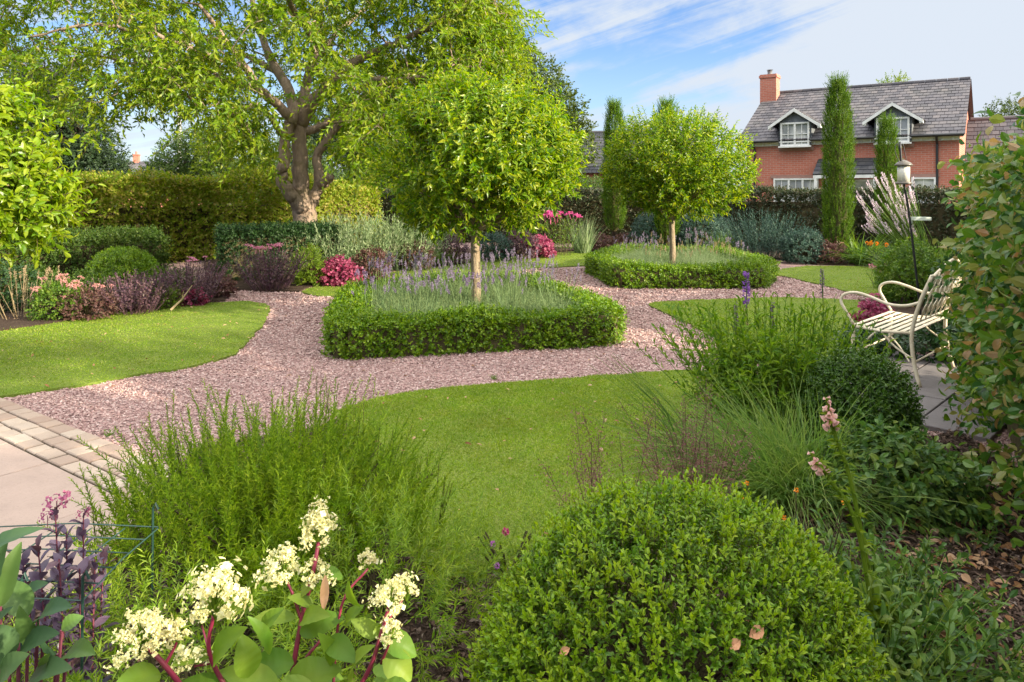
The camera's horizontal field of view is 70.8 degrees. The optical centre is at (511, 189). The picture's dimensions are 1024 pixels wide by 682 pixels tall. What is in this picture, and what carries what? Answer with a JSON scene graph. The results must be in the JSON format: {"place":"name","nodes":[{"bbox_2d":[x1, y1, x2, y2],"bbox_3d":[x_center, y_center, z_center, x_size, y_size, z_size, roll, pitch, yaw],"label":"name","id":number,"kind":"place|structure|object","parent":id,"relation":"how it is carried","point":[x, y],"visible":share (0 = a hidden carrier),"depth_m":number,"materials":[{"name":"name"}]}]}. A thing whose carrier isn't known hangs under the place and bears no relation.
{"place":"outdoors","nodes":[
{"label":"outdoors","id":0,"kind":"place"},
{"bbox_2d":[0,398,175,596],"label":"patio","id":1,"kind":"structure","parent":0,"point":[42,456],"depth_m":4.15,"materials":[{"name":"stone"}]},
{"bbox_2d":[0,277,225,330],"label":"border soil","id":2,"kind":"structure","parent":0,"point":[21,321],"depth_m":8.94,"materials":[{"name":"brown soil"}]},
{"bbox_2d":[0,253,50,312],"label":"border shrub","id":3,"kind":"object","parent":2,"relation":"on","point":[6,291],"visible":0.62,"depth_m":9.55,"materials":[{"name":"green plant"}]},
{"bbox_2d":[0,265,59,319],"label":"dry flower clump","id":4,"kind":"object","parent":2,"relation":"on","point":[24,299],"visible":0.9,"depth_m":9.09,"materials":[{"name":"plant"}]},
{"bbox_2d":[0,262,77,307],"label":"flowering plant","id":5,"kind":"object","parent":2,"relation":"on","point":[54,273],"visible":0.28,"depth_m":9.85,"materials":[{"name":"green plant"}]},
{"bbox_2d":[0,68,106,269],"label":"young tree","id":6,"kind":"object","parent":2,"relation":"on","point":[27,173],"visible":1,"depth_m":6.89,"materials":[{"name":"green plant"}]},
{"bbox_2d":[24,273,91,320],"bbox_3d":[-5.725,1.375,9.070,0.788,0.652,0.666,0,0,0],"label":"sedum","id":7,"kind":"object","parent":2,"relation":"on","point":[44,292],"visible":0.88,"depth_m":8.95,"materials":[{"name":"green plant"}]},
{"bbox_2d":[53,280,118,320],"bbox_3d":[-5.361,1.411,9.084,0.804,0.562,0.650,0,0,0],"label":"purple sedum","id":8,"kind":"object","parent":2,"relation":"on","point":[95,298],"visible":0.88,"depth_m":8.98,"materials":[{"name":"red plant"}]},
{"bbox_2d":[0,224,174,290],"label":"hedge","id":9,"kind":"object","parent":2,"relation":"on","point":[81,253],"visible":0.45,"depth_m":11.92,"materials":[{"name":"green plant"}]},
{"bbox_2d":[54,264,132,304],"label":"border shrub","id":10,"kind":"object","parent":2,"relation":"on","point":[86,278],"visible":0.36,"depth_m":9.94,"materials":[{"name":"green plant"}]},
{"bbox_2d":[83,245,161,296],"bbox_3d":[-5.684,1.232,10.521,1.078,0.858,1.069,0,0,0],"label":"box ball","id":11,"kind":"object","parent":2,"relation":"on","point":[120,253],"visible":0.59,"depth_m":10.35,"materials":[{"name":"green plant"}]},
{"bbox_2d":[79,268,184,314],"bbox_3d":[-5.009,1.340,9.563,1.200,0.566,1.139,0,0,36],"label":"barberry","id":12,"kind":"object","parent":2,"relation":"on","point":[141,300],"visible":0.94,"depth_m":9.42,"materials":[{"name":"purple plant"}]},
{"bbox_2d":[151,256,234,304],"bbox_3d":[-4.539,1.288,10.251,1.103,0.670,1.072,0,0,-19],"label":"barberry","id":13,"kind":"object","parent":2,"relation":"on","point":[206,285],"visible":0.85,"depth_m":10.17,"materials":[{"name":"purple plant"}]},
{"bbox_2d":[0,301,270,397],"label":"lawn","id":14,"kind":"structure","parent":0,"point":[236,316],"depth_m":7.46,"materials":[{"name":"green plant"}]},
{"bbox_2d":[204,246,605,292],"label":"border soil","id":15,"kind":"structure","parent":0,"point":[243,285],"depth_m":12.35,"materials":[{"name":"brown soil"}]},
{"bbox_2d":[43,165,385,262],"bbox_3d":[-7.901,0.564,16.380,1.873,2.461,12.567,0,0,38],"label":"beech hedge","id":16,"kind":"object","parent":15,"relation":"on","point":[188,226],"visible":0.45,"depth_m":16.56,"materials":[{"name":"green plant"}]},
{"bbox_2d":[226,242,312,290],"bbox_3d":[-3.959,1.241,11.689,1.393,0.764,1.341,0,0,0],"label":"barberry","id":17,"kind":"object","parent":15,"relation":"on","point":[280,278],"visible":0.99,"depth_m":11.67,"materials":[{"name":"purple plant"}]},
{"bbox_2d":[0,0,554,222],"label":"cherry tree","id":18,"kind":"object","parent":15,"relation":"on","point":[467,28],"visible":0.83,"depth_m":12.29,"materials":[{"name":"green plant"}]},
{"bbox_2d":[212,218,344,281],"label":"clipped hedge","id":19,"kind":"object","parent":15,"relation":"on","point":[231,239],"visible":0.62,"depth_m":12.89,"materials":[{"name":"green plant"}]},
{"bbox_2d":[288,242,327,285],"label":"green shrub","id":20,"kind":"object","parent":15,"relation":"on","point":[307,277],"visible":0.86,"depth_m":12.07,"materials":[{"name":"green plant"}]},
{"bbox_2d":[283,219,383,272],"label":"silver shrub","id":21,"kind":"object","parent":15,"relation":"on","point":[348,249],"visible":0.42,"depth_m":13.36,"materials":[{"name":"green plant"}]},
{"bbox_2d":[313,209,418,266],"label":"silver shrub","id":22,"kind":"object","parent":15,"relation":"on","point":[384,243],"visible":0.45,"depth_m":13.93,"materials":[{"name":"green plant"}]},
{"bbox_2d":[358,213,456,270],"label":"silver shrub","id":23,"kind":"object","parent":15,"relation":"on","point":[411,234],"visible":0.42,"depth_m":14.47,"materials":[{"name":"green plant"}]},
{"bbox_2d":[397,241,435,270],"bbox_3d":[-1.945,1.331,14.607,0.832,0.716,0.769,0,0,27],"label":"barberry","id":24,"kind":"object","parent":15,"relation":"on","point":[415,253],"visible":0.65,"depth_m":14.44,"materials":[{"name":"purple plant"}]},
{"bbox_2d":[438,234,470,264],"bbox_3d":[-1.293,1.319,15.668,0.886,0.739,0.784,0,0,0],"label":"barberry","id":25,"kind":"object","parent":15,"relation":"on","point":[457,247],"visible":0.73,"depth_m":15.55,"materials":[{"name":"purple plant"}]},
{"bbox_2d":[479,231,514,261],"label":"border shrub","id":26,"kind":"object","parent":15,"relation":"on","point":[488,248],"visible":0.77,"depth_m":16.30,"materials":[{"name":"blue plant"}]},
{"bbox_2d":[600,95,626,239],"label":"cypress tree","id":27,"kind":"object","parent":15,"relation":"on","point":[614,218],"visible":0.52,"depth_m":19.62,"materials":[{"name":"green plant"}]},
{"bbox_2d":[302,251,587,296],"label":"lawn","id":28,"kind":"structure","parent":0,"point":[542,258],"depth_m":15.14,"materials":[{"name":"green plant"}]},
{"bbox_2d":[310,254,363,286],"bbox_3d":[-2.951,1.404,12.309,0.911,0.608,0.788,0,0,0],"label":"heuchera","id":29,"kind":"object","parent":28,"relation":"on","point":[344,270],"visible":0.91,"depth_m":12.12,"materials":[{"name":"pink plant"}]},
{"bbox_2d":[349,245,394,279],"bbox_3d":[-2.538,1.361,13.078,0.828,0.734,0.834,0,0,-44],"label":"heuchera","id":30,"kind":"object","parent":28,"relation":"on","point":[363,262],"visible":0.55,"depth_m":12.94,"materials":[{"name":"red plant"}]},
{"bbox_2d":[498,227,541,259],"bbox_3d":[0.176,1.286,16.841,1.055,0.872,0.953,0,0,0],"label":"barberry","id":31,"kind":"object","parent":28,"relation":"on","point":[518,250],"visible":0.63,"depth_m":16.65,"materials":[{"name":"purple plant"}]},
{"bbox_2d":[521,234,556,257],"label":"flowering shrub","id":32,"kind":"object","parent":28,"relation":"on","point":[547,246],"visible":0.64,"depth_m":17.11,"materials":[{"name":"pink plant"}]},
{"bbox_2d":[538,210,582,254],"bbox_3d":[1.269,1.065,17.989,1.237,1.114,1.108,0,0,40],"label":"phlox","id":33,"kind":"object","parent":28,"relation":"on","point":[550,213],"visible":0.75,"depth_m":17.96,"materials":[{"name":"green plant"}]},
{"bbox_2d":[563,213,609,252],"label":"border grass","id":34,"kind":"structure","parent":28,"relation":"on","point":[582,244],"depth_m":18.35,"materials":[{"name":"green plant"}]},
{"bbox_2d":[2,277,913,509],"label":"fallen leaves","id":35,"kind":"object","parent":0,"point":[385,392],"depth_m":6.57,"materials":[{"name":"brown plant"}]},
{"bbox_2d":[3,242,1017,467],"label":"gravel path","id":36,"kind":"structure","parent":0,"point":[784,264],"depth_m":6.42,"materials":[{"name":"gravel"}]},
{"bbox_2d":[0,0,1023,183],"label":"sky","id":37,"kind":"structure","parent":0,"point":[714,53],"materials":[{"name":"blue"}]},
{"bbox_2d":[333,369,727,577],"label":"lawn","id":38,"kind":"structure","parent":0,"point":[506,481],"depth_m":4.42,"materials":[{"name":"green plant"}]},
{"bbox_2d":[649,297,868,355],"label":"lawn","id":39,"kind":"structure","parent":0,"point":[797,300],"depth_m":9.84,"materials":[{"name":"green plant"}]},
{"bbox_2d":[677,244,966,284],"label":"border soil","id":40,"kind":"structure","parent":0,"point":[829,263],"depth_m":15.86,"materials":[{"name":"brown soil"}]},
{"bbox_2d":[627,212,678,249],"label":"teal shrub","id":41,"kind":"object","parent":40,"relation":"on","point":[636,227],"visible":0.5,"depth_m":18.66,"materials":[{"name":"blue plant"}]},
{"bbox_2d":[652,93,680,245],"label":"cypress tree","id":42,"kind":"object","parent":40,"relation":"on","point":[663,229],"visible":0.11,"depth_m":18.37,"materials":[{"name":"green plant"}]},
{"bbox_2d":[675,209,730,247],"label":"teal shrub","id":43,"kind":"object","parent":40,"relation":"on","point":[714,228],"visible":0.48,"depth_m":18.44,"materials":[{"name":"blue plant"}]},
{"bbox_2d":[717,206,819,259],"bbox_3d":[5.921,1.001,16.684,2.372,1.243,2.257,0,0,0],"label":"euphorbia","id":44,"kind":"object","parent":40,"relation":"on","point":[767,238],"visible":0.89,"depth_m":16.49,"materials":[{"name":"blue plant"}]},
{"bbox_2d":[777,225,828,264],"bbox_3d":[6.514,1.252,16.051,1.128,0.969,1.054,0,0,0],"label":"euphorbia","id":45,"kind":"object","parent":40,"relation":"on","point":[804,253],"visible":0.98,"depth_m":15.86,"materials":[{"name":"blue plant"}]},
{"bbox_2d":[810,236,848,263],"bbox_3d":[6.999,1.368,15.880,0.846,0.675,0.803,0,0,0],"label":"heuchera","id":46,"kind":"object","parent":40,"relation":"on","point":[835,258],"visible":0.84,"depth_m":15.70,"materials":[{"name":"red plant"}]},
{"bbox_2d":[818,70,858,260],"bbox_3d":[7.287,-0.511,16.076,0.850,4.323,0.870,0,0,0],"label":"cypress tree","id":47,"kind":"object","parent":40,"relation":"on","point":[838,180],"visible":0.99,"depth_m":15.93,"materials":[{"name":"green plant"}]},
{"bbox_2d":[819,231,894,266],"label":"day lily","id":48,"kind":"object","parent":40,"relation":"on","point":[849,257],"visible":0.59,"depth_m":15.55,"materials":[{"name":"green plant"}]},
{"bbox_2d":[870,110,903,249],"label":"cypress tree","id":49,"kind":"object","parent":40,"relation":"on","point":[887,167],"visible":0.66,"depth_m":17.48,"materials":[{"name":"green plant"}]},
{"bbox_2d":[778,265,904,297],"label":"lawn","id":50,"kind":"structure","parent":0,"point":[862,277],"depth_m":13.45,"materials":[{"name":"green plant"}]},
{"bbox_2d":[737,69,1023,203],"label":"brick house","id":51,"kind":"structure","parent":0,"point":[937,122],"depth_m":28.76,"materials":[{"name":"brick"}]},
{"bbox_2d":[773,178,818,201],"bbox_3d":[11.366,0.159,28.888,1.860,1.199,0.167,0,0,35],"label":"window","id":52,"kind":"structure","parent":51,"relation":"in","point":[792,182],"depth_m":28.92,"materials":[{"name":"white paint"}]},
{"bbox_2d":[858,297,940,352],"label":"border soil","id":53,"kind":"structure","parent":0,"point":[909,310],"depth_m":9.72,"materials":[{"name":"brown soil"}]},
{"bbox_2d":[849,293,895,325],"bbox_3d":[4.362,1.492,8.655,0.531,0.492,0.472,0,0,-18],"label":"heuchera","id":54,"kind":"object","parent":53,"relation":"on","point":[870,308],"visible":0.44,"depth_m":8.59,"materials":[{"name":"pink plant"}]},
{"bbox_2d":[831,316,956,362],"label":"ivy bush","id":55,"kind":"object","parent":53,"relation":"on","point":[921,339],"visible":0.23,"depth_m":6.95,"materials":[{"name":"green plant"}]},
{"bbox_2d":[871,234,944,304],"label":"laurel shrub","id":56,"kind":"object","parent":53,"relation":"on","point":[908,278],"visible":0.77,"depth_m":10.15,"materials":[{"name":"green plant"}]},
{"bbox_2d":[894,142,930,314],"bbox_3d":[4.600,0.602,8.300,0.383,2.299,0.190,0,0,0],"label":"bird feeder","id":57,"kind":"object","parent":53,"relation":"on","point":[903,172],"visible":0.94,"depth_m":8.29,"materials":[{"name":"silver metal"}]},
{"bbox_2d":[847,172,963,294],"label":"plume grass","id":58,"kind":"object","parent":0,"point":[892,235],"depth_m":10.89,"materials":[{"name":"green plant"}]},
{"bbox_2d":[827,515,1022,681],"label":"border grass","id":59,"kind":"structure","parent":0,"point":[920,649],"depth_m":2.28,"materials":[{"name":"green plant"}]},
{"bbox_2d":[851,351,1006,441],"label":"flagstone paving","id":60,"kind":"structure","parent":0,"point":[934,403],"depth_m":5.54,"materials":[{"name":"grey stone"}]},
{"bbox_2d":[839,258,961,387],"bbox_3d":[3.496,1.101,6.384,1.012,1.037,0.789,0,0,-45],"label":"garden bench","id":61,"kind":"object","parent":60,"relation":"on","point":[914,318],"visible":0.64,"depth_m":6.17,"materials":[{"name":"beige paint"}]},
{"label":"bed soil","id":62,"kind":"structure","parent":0,"visible":0},
{"bbox_2d":[358,54,596,304],"bbox_3d":[-0.441,0.021,8.769,2.935,3.258,3.090,0,0,0],"label":"round tree","id":63,"kind":"object","parent":62,"relation":"on","point":[484,157],"visible":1,"depth_m":8.03,"materials":[{"name":"green plant"}]},
{"bbox_2d":[474,262,553,312],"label":"lavender","id":64,"kind":"object","parent":62,"relation":"on","point":[515,299],"visible":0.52,"depth_m":8.08,"materials":[{"name":"green plant"}]},
{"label":"bed soil","id":65,"kind":"structure","parent":0,"visible":0},
{"bbox_2d":[595,102,762,263],"bbox_3d":[3.156,-0.017,13.784,3.169,3.336,3.037,0,0,0],"label":"round tree","id":66,"kind":"object","parent":65,"relation":"on","point":[700,167],"visible":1,"depth_m":13.06,"materials":[{"name":"green plant"}]},
{"label":"ground","id":67,"kind":"structure","parent":0,"visible":0},
{"bbox_2d":[0,45,135,206],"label":"evergreen tree","id":68,"kind":"object","parent":67,"relation":"on","point":[93,158],"visible":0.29,"depth_m":33.32,"materials":[{"name":"green plant"}]},
{"bbox_2d":[138,122,234,206],"bbox_3d":[-12.183,-0.381,27.031,3.544,4.269,2.714,0,0,0],"label":"tree","id":69,"kind":"object","parent":67,"relation":"on","point":[182,148],"visible":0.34,"depth_m":26.40,"materials":[{"name":"green plant"}]},
{"bbox_2d":[186,121,277,178],"bbox_3d":[-9.512,-0.457,25.065,3.340,4.419,2.487,0,0,0],"label":"tree","id":70,"kind":"object","parent":67,"relation":"on","point":[211,169],"visible":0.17,"depth_m":24.52,"materials":[{"name":"green plant"}]},
{"bbox_2d":[207,137,349,205],"bbox_3d":[-7.659,-0.055,23.583,4.886,3.617,2.167,0,0,0],"label":"tree","id":71,"kind":"object","parent":67,"relation":"on","point":[310,167],"visible":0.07,"depth_m":23.31,"materials":[{"name":"green plant"}]},
{"bbox_2d":[283,84,424,202],"bbox_3d":[-5.757,-1.740,33.025,9.826,6.989,4.628,0,0,0],"label":"evergreen tree","id":72,"kind":"object","parent":67,"relation":"on","point":[315,136],"visible":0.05,"depth_m":31.92,"materials":[{"name":"green plant"}]},
{"bbox_2d":[318,269,630,360],"bbox_3d":[-0.636,1.430,9.003,3.317,0.587,3.797,0,0,-12],"label":"box edging","id":73,"kind":"object","parent":67,"relation":"on","point":[353,329],"visible":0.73,"depth_m":7.34,"materials":[{"name":"green plant"}]},
{"bbox_2d":[414,19,602,174],"bbox_3d":[-0.634,-3.520,36.074,10.516,10.549,5.483,0,0,0],"label":"oak tree","id":74,"kind":"object","parent":67,"relation":"on","point":[555,82],"visible":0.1,"depth_m":35.29,"materials":[{"name":"green plant"}]},
{"bbox_2d":[2,369,1023,681],"bbox_3d":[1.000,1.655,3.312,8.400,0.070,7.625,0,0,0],"label":"mulched border","id":75,"kind":"object","parent":67,"relation":"on","point":[474,627],"visible":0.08,"depth_m":2.85,"materials":[{"name":"brown wood"}]},
{"bbox_2d":[0,526,95,681],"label":"broad leaved plant","id":76,"kind":"object","parent":75,"relation":"on","point":[16,599],"visible":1,"depth_m":1.50,"materials":[{"name":"green plant"}]},
{"bbox_2d":[13,490,119,681],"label":"purple sedum","id":77,"kind":"object","parent":75,"relation":"on","point":[58,573],"visible":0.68,"depth_m":1.93,"materials":[{"name":"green plant"}]},
{"bbox_2d":[0,502,158,681],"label":"plant support","id":78,"kind":"object","parent":75,"relation":"on","point":[26,579],"visible":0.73,"depth_m":2.08,"materials":[{"name":"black metal"}]},
{"bbox_2d":[2,532,413,681],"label":"rosemary","id":79,"kind":"object","parent":75,"relation":"on","point":[118,590],"visible":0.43,"depth_m":2.06,"materials":[{"name":"green plant"}]},
{"bbox_2d":[103,495,418,681],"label":"hydrangea","id":80,"kind":"object","parent":75,"relation":"on","point":[253,662],"visible":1,"depth_m":1.34,"materials":[{"name":"beige plant"}]},
{"bbox_2d":[36,368,493,617],"bbox_3d":[-0.947,1.244,3.028,1.576,0.890,1.436,0,0,20],"label":"rosemary","id":81,"kind":"object","parent":75,"relation":"on","point":[232,498],"visible":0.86,"depth_m":2.83,"materials":[{"name":"green plant"}]},
{"bbox_2d":[185,455,523,681],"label":"rosemary","id":82,"kind":"object","parent":75,"relation":"on","point":[440,595],"visible":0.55,"depth_m":2.54,"materials":[{"name":"green plant"}]},
{"bbox_2d":[420,489,573,587],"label":"groundcover plant","id":83,"kind":"object","parent":75,"relation":"on","point":[509,552],"visible":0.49,"depth_m":3.04,"materials":[{"name":"green plant"}]},
{"bbox_2d":[100,440,1023,681],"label":"leaf litter","id":84,"kind":"object","parent":75,"relation":"on","point":[965,576],"visible":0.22,"depth_m":3.10,"materials":[{"name":"brown plant"}]},
{"bbox_2d":[534,406,693,549],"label":"seed stalks","id":85,"kind":"object","parent":75,"relation":"on","point":[591,468],"visible":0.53,"depth_m":3.04,"materials":[{"name":"brown plant"}]},
{"bbox_2d":[609,376,760,548],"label":"seed stalks","id":86,"kind":"object","parent":75,"relation":"on","point":[695,450],"visible":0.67,"depth_m":3.17,"materials":[{"name":"brown plant"}]},
{"bbox_2d":[680,323,842,442],"bbox_3d":[1.606,1.277,4.542,1.110,0.868,0.870,0,0,0],"label":"feathery shrub","id":87,"kind":"object","parent":75,"relation":"on","point":[734,390],"visible":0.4,"depth_m":4.41,"materials":[{"name":"green plant"}]},
{"bbox_2d":[632,291,912,444],"bbox_3d":[1.730,1.155,4.750,1.349,0.936,1.605,0,0,-44],"label":"feathery shrub","id":88,"kind":"object","parent":75,"relation":"on","point":[718,334],"visible":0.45,"depth_m":4.67,"materials":[{"name":"green plant"}]},
{"bbox_2d":[556,353,1022,568],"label":"ornamental grass","id":89,"kind":"object","parent":75,"relation":"on","point":[770,475],"depth_m":3.67,"materials":[{"name":"green plant"}]},
{"bbox_2d":[742,481,846,638],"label":"stalks","id":90,"kind":"object","parent":75,"relation":"on","point":[835,551],"visible":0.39,"depth_m":2.57,"materials":[{"name":"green plant"}]},
{"bbox_2d":[807,451,904,642],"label":"pink flower stalk","id":91,"kind":"object","parent":75,"relation":"on","point":[821,467],"visible":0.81,"depth_m":2.39,"materials":[{"name":"green plant"}]},
{"bbox_2d":[820,396,899,633],"bbox_3d":[1.194,1.169,2.469,0.256,0.945,0.234,0,0,27],"label":"pink flower stalk","id":92,"kind":"object","parent":75,"relation":"on","point":[830,417],"visible":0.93,"depth_m":2.44,"materials":[{"name":"green plant"}]},
{"bbox_2d":[793,343,928,482],"bbox_3d":[1.993,1.276,4.144,0.713,0.800,0.765,0,0,0],"label":"box shrub","id":93,"kind":"object","parent":75,"relation":"on","point":[837,370],"visible":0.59,"depth_m":3.99,"materials":[{"name":"green plant"}]},
{"bbox_2d":[720,533,1023,681],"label":"straggling plant","id":94,"kind":"object","parent":75,"relation":"on","point":[894,642],"visible":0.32,"depth_m":2.32,"materials":[{"name":"green plant"}]},
{"bbox_2d":[793,411,964,538],"bbox_3d":[1.812,1.402,3.563,0.830,0.562,0.644,0,0,0],"label":"leafy plant","id":95,"kind":"object","parent":75,"relation":"on","point":[913,485],"visible":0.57,"depth_m":3.41,"materials":[{"name":"green plant"}]},
{"bbox_2d":[763,567,1023,681],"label":"straggling plant","id":96,"kind":"object","parent":75,"relation":"on","point":[949,626],"visible":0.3,"depth_m":2.14,"materials":[{"name":"green plant"}]},
{"bbox_2d":[791,499,1008,636],"bbox_3d":[1.398,1.465,2.763,0.824,0.324,0.629,0,0,0],"label":"straggling plant","id":97,"kind":"object","parent":75,"relation":"on","point":[925,543],"visible":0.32,"depth_m":2.79,"materials":[{"name":"green plant"}]},
{"bbox_2d":[780,542,1023,681],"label":"straggling plant","id":98,"kind":"object","parent":75,"relation":"on","point":[1018,644],"visible":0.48,"depth_m":2.32,"materials":[{"name":"green plant"}]},
{"bbox_2d":[858,436,1002,544],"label":"leafy plant","id":99,"kind":"object","parent":75,"relation":"on","point":[972,487],"visible":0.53,"depth_m":3.42,"materials":[{"name":"green plant"}]},
{"bbox_2d":[928,92,1023,573],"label":"beech hedge","id":100,"kind":"object","parent":75,"relation":"on","point":[988,313],"visible":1,"depth_m":3.34,"materials":[{"name":"green plant"}]},
{"bbox_2d":[956,515,1005,552],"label":"seedling","id":101,"kind":"object","parent":75,"relation":"on","point":[980,536],"visible":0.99,"depth_m":3.25,"materials":[{"name":"green plant"}]},
{"bbox_2d":[565,130,713,200],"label":"outbuilding","id":102,"kind":"structure","parent":67,"relation":"on","point":[591,171],"depth_m":38.83,"materials":[{"name":"grey brick"}]},
{"bbox_2d":[371,184,969,256],"bbox_3d":[4.637,0.798,20.703,19.276,1.958,4.054,0,0,26],"label":"dark hedge","id":103,"kind":"object","parent":67,"relation":"on","point":[940,214],"visible":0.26,"depth_m":19.90,"materials":[{"name":"green plant"}]},
{"bbox_2d":[462,467,898,681],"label":"box ball","id":104,"kind":"object","parent":67,"relation":"on","point":[606,538],"visible":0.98,"depth_m":1.98,"materials":[{"name":"green plant"}]},
{"bbox_2d":[582,242,781,289],"bbox_3d":[3.125,1.428,14.087,3.498,0.597,4.696,0,0,0],"label":"box edging","id":105,"kind":"object","parent":67,"relation":"on","point":[614,271],"visible":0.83,"depth_m":11.99,"materials":[{"name":"green plant"}]},
{"bbox_2d":[979,93,1023,116],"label":"garden tree","id":106,"kind":"object","parent":67,"relation":"on","point":[1006,111],"visible":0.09,"depth_m":43.85,"materials":[{"name":"green plant"}]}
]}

